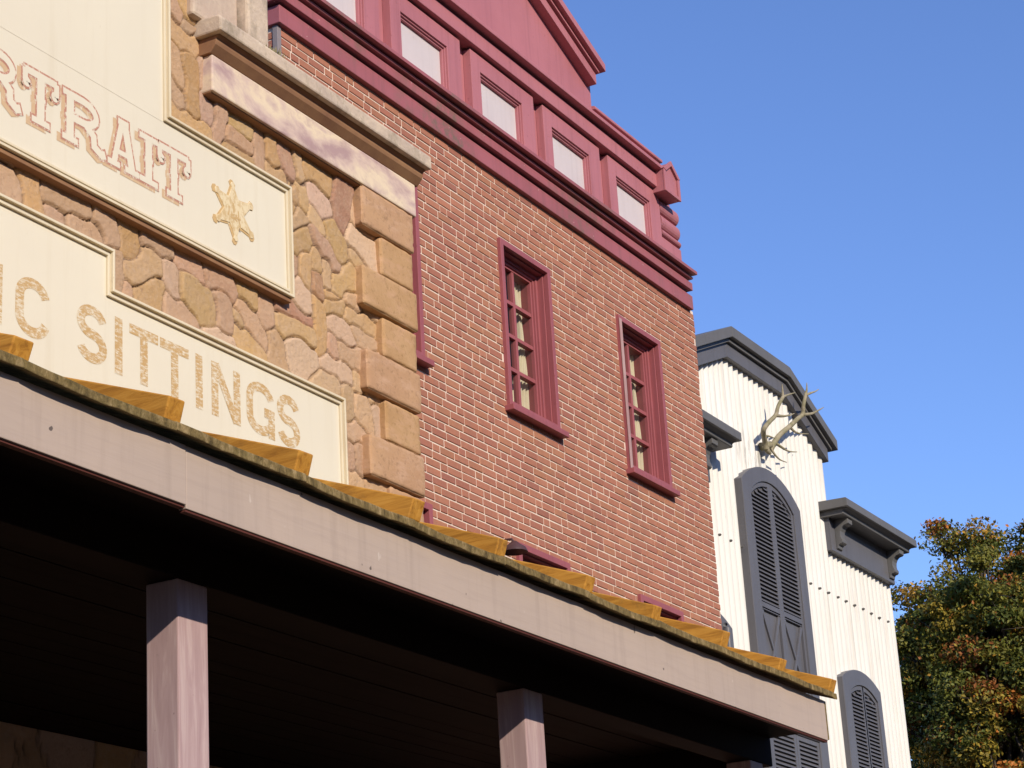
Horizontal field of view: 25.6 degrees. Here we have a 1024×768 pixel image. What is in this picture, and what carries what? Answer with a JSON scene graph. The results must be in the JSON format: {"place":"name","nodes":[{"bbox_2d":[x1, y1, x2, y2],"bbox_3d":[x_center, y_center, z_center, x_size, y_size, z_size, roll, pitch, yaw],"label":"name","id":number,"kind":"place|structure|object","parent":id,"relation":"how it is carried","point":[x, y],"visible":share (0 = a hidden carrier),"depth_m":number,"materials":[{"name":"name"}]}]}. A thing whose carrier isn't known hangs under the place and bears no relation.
{"place":"outdoors","nodes":[
{"label":"outdoors","id":0,"kind":"place"},
{"bbox_2d":[0,0,430,767],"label":"stone building","id":1,"kind":"structure","parent":0,"point":[344,324],"depth_m":13.62,"materials":[{"name":"beige stone"}]},
{"bbox_2d":[0,0,294,304],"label":"sign board","id":2,"kind":"object","parent":1,"relation":"attached to","point":[85,101],"visible":1,"depth_m":12.24,"materials":[{"name":"beige paint"}]},
{"bbox_2d":[0,193,348,484],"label":"sign board","id":3,"kind":"object","parent":1,"relation":"attached to","point":[67,309],"visible":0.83,"depth_m":11.83,"materials":[{"name":"beige paint"}]},
{"bbox_2d":[0,333,836,767],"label":"porch","id":4,"kind":"object","parent":1,"relation":"attached to","point":[174,593],"visible":1,"depth_m":8.88,"materials":[{"name":"brown paint"}]},
{"bbox_2d":[267,0,721,629],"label":"brick building","id":5,"kind":"structure","parent":0,"point":[561,406],"depth_m":18.82,"materials":[{"name":"red brick"}]},
{"bbox_2d":[411,187,434,368],"bbox_3d":[-0.972,-0.930,16.696,0.285,1.502,0.940,-14,-22,26],"label":"window","id":6,"kind":"structure","parent":5,"relation":"in","point":[423,361],"depth_m":16.93,"materials":[{"name":"red paint"}]},
{"bbox_2d":[422,500,432,523],"bbox_3d":[-0.848,1.475,15.848,0.235,1.457,0.860,-14,-22,26],"label":"window","id":7,"kind":"structure","parent":5,"relation":"in","point":[428,508],"depth_m":16.33,"materials":[{"name":"red paint"}]},
{"bbox_2d":[412,237,568,438],"bbox_3d":[-0.227,-0.284,18.638,0.985,1.502,0.940,-14,-22,26],"label":"window","id":8,"kind":"structure","parent":5,"relation":"in","point":[528,377],"depth_m":18.67,"materials":[{"name":"red paint"}]},
{"bbox_2d":[504,538,527,555],"bbox_3d":[-0.057,1.220,16.895,0.370,0.120,0.200,-14,-22,26],"label":"wall lamp","id":9,"kind":"object","parent":5,"relation":"attached to","point":[514,548],"visible":0.67,"depth_m":16.88,"materials":[{"name":"metal"}]},
{"bbox_2d":[516,542,570,570],"bbox_3d":[0.202,2.047,17.635,0.235,1.457,0.860,-14,-22,26],"label":"window","id":10,"kind":"structure","parent":5,"relation":"in","point":[534,556],"depth_m":17.82,"materials":[{"name":"red paint"}]},
{"bbox_2d":[547,314,679,497],"bbox_3d":[0.823,0.288,20.425,0.985,1.502,0.940,-14,-22,26],"label":"window","id":11,"kind":"structure","parent":5,"relation":"in","point":[649,466],"depth_m":20.48,"materials":[{"name":"red paint"}]},
{"bbox_2d":[637,594,683,621],"bbox_3d":[1.252,2.619,19.421,0.235,1.457,0.860,-14,-22,26],"label":"window","id":12,"kind":"structure","parent":5,"relation":"in","point":[667,611],"depth_m":19.71,"materials":[{"name":"red paint"}]},
{"bbox_2d":[563,0,1023,759],"label":"sky","id":13,"kind":"structure","parent":0,"point":[850,173],"materials":[{"name":"blue"}]},
{"label":"street","id":14,"kind":"structure","parent":0,"visible":0},
{"bbox_2d":[695,326,916,767],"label":"corrugated building","id":15,"kind":"structure","parent":14,"relation":"on","point":[807,572],"depth_m":25.54,"materials":[{"name":"white paint"}]},
{"bbox_2d":[723,622,730,646],"bbox_3d":[2.375,5.687,21.879,0.090,6.892,0.103,10,-24,-33],"label":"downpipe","id":16,"kind":"object","parent":15,"relation":"attached to","point":[725,627],"visible":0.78,"depth_m":22.96,"materials":[{"name":"grey metal"}]},
{"bbox_2d":[758,383,823,462],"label":"deer antlers","id":17,"kind":"object","parent":15,"relation":"attached to","point":[766,446],"visible":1,"depth_m":25.35},
{"bbox_2d":[894,615,935,767],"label":"oak tree","id":18,"kind":"object","parent":14,"relation":"on","point":[921,733],"visible":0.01,"depth_m":88.25,"materials":[{"name":"green plant"}]},
{"bbox_2d":[891,514,1023,767],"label":"oak tree","id":19,"kind":"object","parent":14,"relation":"on","point":[960,650],"visible":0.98,"depth_m":75.86,"materials":[{"name":"green plant"}]},
{"bbox_2d":[975,518,1023,642],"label":"oak tree","id":20,"kind":"object","parent":14,"relation":"on","point":[1014,563],"visible":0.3,"depth_m":81.45,"materials":[{"name":"green plant"}]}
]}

